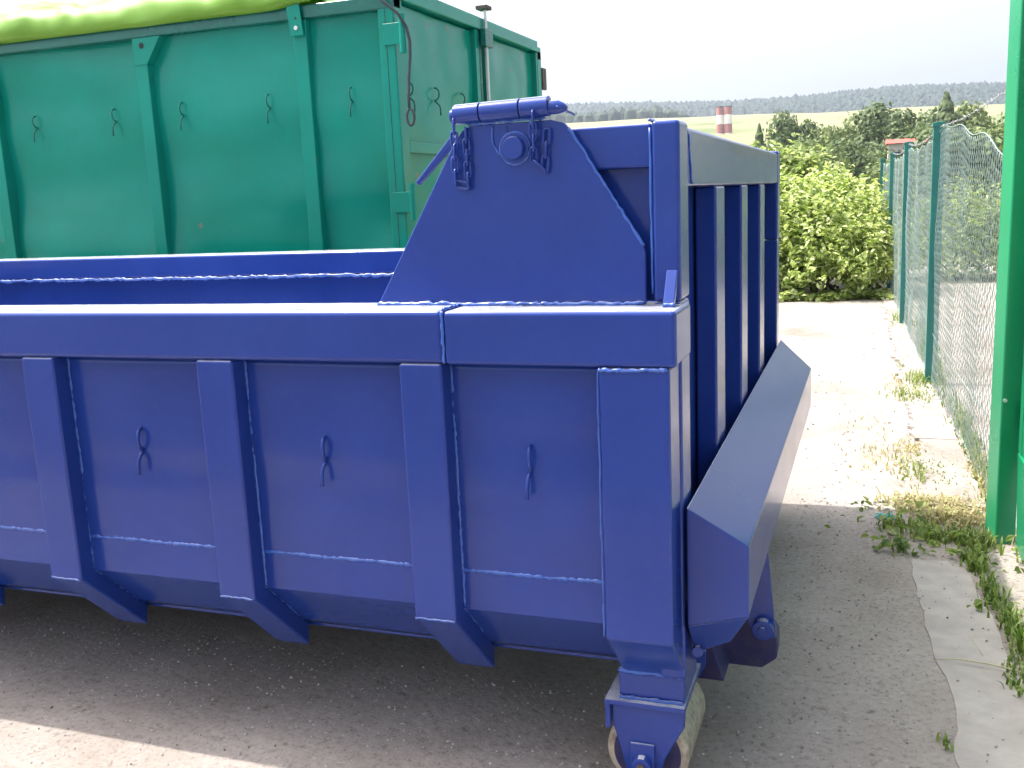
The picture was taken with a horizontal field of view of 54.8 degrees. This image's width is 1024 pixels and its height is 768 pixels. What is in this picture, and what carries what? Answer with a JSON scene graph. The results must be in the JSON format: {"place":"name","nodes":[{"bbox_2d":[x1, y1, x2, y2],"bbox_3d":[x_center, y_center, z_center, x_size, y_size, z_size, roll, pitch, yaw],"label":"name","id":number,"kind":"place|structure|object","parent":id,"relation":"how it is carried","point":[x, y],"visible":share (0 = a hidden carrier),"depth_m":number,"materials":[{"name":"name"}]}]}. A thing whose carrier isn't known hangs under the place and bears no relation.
{"place":"outdoors","nodes":[
{"label":"outdoors","id":0,"kind":"place"},
{"bbox_2d":[0,0,1009,103],"label":"sky","id":1,"kind":"structure","parent":0,"point":[605,51],"materials":[{"name":"white"}]},
{"bbox_2d":[0,264,1023,767],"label":"ground","id":2,"kind":"structure","parent":0,"point":[928,704],"depth_m":2.81,"materials":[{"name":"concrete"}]},
{"bbox_2d":[0,0,546,258],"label":"tall container","id":3,"kind":"object","parent":2,"relation":"on","point":[317,126],"visible":0.48,"depth_m":5.73,"materials":[{"name":"green metal"}]},
{"bbox_2d":[0,0,337,43],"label":"tarpaulin","id":4,"kind":"object","parent":3,"relation":"on","point":[37,20],"visible":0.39,"depth_m":5.73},
{"bbox_2d":[400,1,480,227],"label":"door","id":5,"kind":"structure","parent":3,"relation":"in","point":[445,62],"depth_m":5.76,"materials":[{"name":"teal paint"}]},
{"bbox_2d":[488,40,537,123],"bbox_3d":[0.031,-1.370,7.121,0.079,2.070,1.090,1,11,20],"label":"door","id":6,"kind":"structure","parent":3,"relation":"in","point":[513,74],"depth_m":7.00,"materials":[{"name":"teal paint"}]},
{"bbox_2d":[0,96,810,767],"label":"roll off container","id":7,"kind":"object","parent":2,"relation":"on","point":[542,384],"visible":1,"depth_m":2.18,"materials":[{"name":"blue metal"}]},
{"bbox_2d":[749,129,868,282],"bbox_3d":[3.718,-2.487,13.932,2.816,2.124,1.584,1,11,20],"label":"leafy bush","id":8,"kind":"object","parent":2,"relation":"on","point":[793,157],"visible":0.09,"depth_m":13.41,"materials":[{"name":"green plant"}]},
{"bbox_2d":[779,286,895,301],"bbox_3d":[3.375,-1.205,12.388,2.692,0.268,1.604,1,11,20],"label":"ground cover","id":9,"kind":"object","parent":2,"relation":"on","point":[804,295],"visible":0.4,"depth_m":11.71,"materials":[{"name":"green plant"}]},
{"bbox_2d":[779,148,922,294],"bbox_3d":[3.515,-2.060,12.571,3.187,1.829,2.487,1,11,20],"label":"leafy bush","id":10,"kind":"object","parent":2,"relation":"on","point":[828,233],"visible":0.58,"depth_m":11.80,"materials":[{"name":"green plant"}]},
{"bbox_2d":[871,512,902,519],"bbox_3d":[1.552,0.550,4.086,0.125,0.022,0.078,1,11,20],"label":"plastic scrap","id":11,"kind":"object","parent":2,"relation":"on","point":[878,515],"visible":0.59,"depth_m":4.09,"materials":[{"name":"teal plastic"}]},
{"bbox_2d":[880,301,899,310],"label":"kerb","id":12,"kind":"structure","parent":2,"relation":"on","point":[889,305],"depth_m":10.83,"materials":[{"name":"concrete"}]},
{"bbox_2d":[884,311,905,324],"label":"kerb","id":13,"kind":"structure","parent":2,"relation":"on","point":[887,313],"depth_m":9.90,"materials":[{"name":"concrete"}]},
{"bbox_2d":[888,325,913,339],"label":"kerb","id":14,"kind":"structure","parent":2,"relation":"on","point":[896,331],"depth_m":8.94,"materials":[{"name":"concrete"}]},
{"bbox_2d":[891,338,920,354],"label":"kerb","id":15,"kind":"structure","parent":2,"relation":"on","point":[904,346],"depth_m":8.15,"materials":[{"name":"concrete"}]},
{"bbox_2d":[890,355,924,375],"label":"kerb","id":16,"kind":"structure","parent":2,"relation":"on","point":[911,361],"depth_m":7.42,"materials":[{"name":"concrete"}]},
{"bbox_2d":[898,374,938,399],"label":"kerb","id":17,"kind":"structure","parent":2,"relation":"on","point":[935,397],"depth_m":6.49,"materials":[{"name":"concrete"}]},
{"bbox_2d":[838,372,1016,548],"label":"dry grass","id":18,"kind":"structure","parent":2,"relation":"on","point":[951,513],"depth_m":4.22,"materials":[{"name":"beige plant"}]},
{"bbox_2d":[904,399,957,440],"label":"kerb","id":19,"kind":"structure","parent":2,"relation":"on","point":[927,421],"depth_m":5.62,"materials":[{"name":"concrete"}]},
{"bbox_2d":[880,89,1005,488],"bbox_3d":[3.732,-1.397,9.334,0.099,1.789,12.068,1,11,18],"label":"wire fence","id":20,"kind":"object","parent":2,"relation":"on","point":[937,215],"visible":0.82,"depth_m":6.21,"materials":[{"name":"green metal"}]},
{"bbox_2d":[896,176,1001,279],"bbox_3d":[7.208,-2.341,13.340,4.823,1.771,2.402,1,11,20],"label":"leafy bush","id":21,"kind":"object","parent":2,"relation":"on","point":[945,208],"visible":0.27,"depth_m":13.26,"materials":[{"name":"green plant"}]},
{"bbox_2d":[916,439,985,510],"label":"kerb","id":22,"kind":"structure","parent":2,"relation":"on","point":[946,449],"depth_m":4.66,"materials":[{"name":"concrete"}]},
{"bbox_2d":[985,0,1023,564],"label":"steel gate","id":23,"kind":"structure","parent":2,"relation":"on","point":[1005,492],"depth_m":3.60,"materials":[{"name":"green metal"}]},
{"bbox_2d":[566,104,1004,263],"bbox_3d":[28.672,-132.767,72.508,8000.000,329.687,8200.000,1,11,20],"label":"terrain","id":24,"kind":"structure","parent":0,"point":[744,129],"depth_m":856.86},
{"bbox_2d":[543,104,688,122],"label":"hillside forest","id":25,"kind":"object","parent":24,"relation":"on","point":[630,112],"visible":0.21,"depth_m":1114.87,"materials":[{"name":"plant"}]},
{"bbox_2d":[716,106,723,134],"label":"banded chimney","id":26,"kind":"object","parent":24,"relation":"on","point":[719,119],"visible":0.88,"depth_m":670.13,"materials":[{"name":"concrete"}]},
{"bbox_2d":[724,106,731,133],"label":"banded chimney","id":27,"kind":"object","parent":24,"relation":"on","point":[728,120],"visible":0.87,"depth_m":668.34,"materials":[{"name":"concrete"}]},
{"bbox_2d":[754,123,766,146],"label":"conifer tree","id":28,"kind":"object","parent":24,"relation":"on","point":[760,138],"visible":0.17,"depth_m":162.45,"materials":[{"name":"green plant"}]},
{"bbox_2d":[762,143,786,153],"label":"deciduous tree","id":29,"kind":"object","parent":24,"relation":"on","point":[768,146],"depth_m":134.91,"materials":[{"name":"green plant"}]},
{"bbox_2d":[766,131,796,154],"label":"deciduous tree","id":30,"kind":"object","parent":24,"relation":"on","point":[782,138],"visible":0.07,"depth_m":166.54,"materials":[{"name":"green plant"}]},
{"bbox_2d":[566,80,1005,116],"bbox_3d":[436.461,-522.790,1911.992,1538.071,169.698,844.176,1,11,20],"label":"forest","id":31,"kind":"object","parent":24,"relation":"on","point":[911,95],"visible":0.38,"depth_m":1828.64,"materials":[{"name":"plant"}]},
{"bbox_2d":[762,108,824,146],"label":"deciduous tree","id":32,"kind":"object","parent":24,"relation":"on","point":[781,124],"visible":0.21,"depth_m":168.19,"materials":[{"name":"green plant"}]},
{"bbox_2d":[783,138,858,183],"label":"deciduous tree","id":33,"kind":"object","parent":24,"relation":"on","point":[840,156],"visible":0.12,"depth_m":122.48,"materials":[{"name":"green plant"}]},
{"bbox_2d":[798,125,848,163],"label":"deciduous tree","id":34,"kind":"object","parent":24,"relation":"on","point":[824,134],"visible":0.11,"depth_m":162.32,"materials":[{"name":"green plant"}]},
{"bbox_2d":[817,110,886,172],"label":"deciduous tree","id":35,"kind":"object","parent":24,"relation":"on","point":[847,125],"visible":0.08,"depth_m":167.69,"materials":[{"name":"green plant"}]},
{"bbox_2d":[820,136,900,214],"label":"deciduous tree","id":36,"kind":"object","parent":24,"relation":"on","point":[859,160],"visible":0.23,"depth_m":124.78,"materials":[{"name":"green plant"}]},
{"bbox_2d":[858,151,931,209],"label":"deciduous tree","id":37,"kind":"object","parent":24,"relation":"on","point":[876,173],"visible":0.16,"depth_m":116.90,"materials":[{"name":"green plant"}]},
{"bbox_2d":[862,122,932,161],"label":"deciduous tree","id":38,"kind":"object","parent":24,"relation":"on","point":[915,130],"visible":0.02,"depth_m":136.17,"materials":[{"name":"green plant"}]},
{"bbox_2d":[849,98,946,159],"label":"deciduous tree","id":39,"kind":"object","parent":24,"relation":"on","point":[891,119],"visible":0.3,"depth_m":162.09,"materials":[{"name":"green plant"}]},
{"bbox_2d":[895,112,932,133],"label":"deciduous tree","id":40,"kind":"object","parent":24,"relation":"on","point":[925,119],"depth_m":166.87,"materials":[{"name":"green plant"}]},
{"bbox_2d":[836,167,1000,252],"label":"woodland","id":41,"kind":"object","parent":24,"relation":"on","point":[944,231],"depth_m":104.94,"materials":[{"name":"green plant"}]},
{"bbox_2d":[934,91,964,173],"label":"conifer tree","id":42,"kind":"object","parent":24,"relation":"on","point":[946,105],"visible":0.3,"depth_m":157.30,"materials":[{"name":"green plant"}]},
{"bbox_2d":[900,120,1003,230],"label":"deciduous tree","id":43,"kind":"object","parent":24,"relation":"on","point":[924,134],"visible":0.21,"depth_m":116.96,"materials":[{"name":"green plant"}]},
{"bbox_2d":[957,101,991,181],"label":"conifer tree","id":44,"kind":"object","parent":24,"relation":"on","point":[966,118],"visible":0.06,"depth_m":161.45,"materials":[{"name":"green plant"}]},
{"bbox_2d":[950,122,1003,198],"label":"deciduous tree","id":45,"kind":"object","parent":24,"relation":"on","point":[992,136],"visible":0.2,"depth_m":113.26,"materials":[{"name":"green plant"}]},
{"bbox_2d":[949,99,1004,155],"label":"deciduous tree","id":46,"kind":"object","parent":24,"relation":"on","point":[976,118],"visible":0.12,"depth_m":157.92,"materials":[{"name":"green plant"}]},
{"bbox_2d":[994,112,1004,138],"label":"deciduous tree","id":47,"kind":"object","parent":24,"relation":"on","point":[999,121],"depth_m":155.85,"materials":[{"name":"green plant"}]},
{"bbox_2d":[885,138,927,215],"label":"house","id":48,"kind":"structure","parent":0,"point":[896,144],"depth_m":127.24,"materials":[{"name":"paint"}]},
{"bbox_2d":[824,310,1023,751],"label":"grass","id":49,"kind":"structure","parent":0,"point":[975,543],"depth_m":3.73,"materials":[{"name":"green plant"}]},
{"bbox_2d":[911,559,1023,767],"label":"path","id":50,"kind":"structure","parent":0,"point":[979,729],"depth_m":2.75,"materials":[{"name":"concrete"}]},
{"bbox_2d":[932,632,1023,673],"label":"crack","id":51,"kind":"object","parent":50,"relation":"on","point":[978,661],"visible":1,"depth_m":2.75,"materials":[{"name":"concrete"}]}
]}

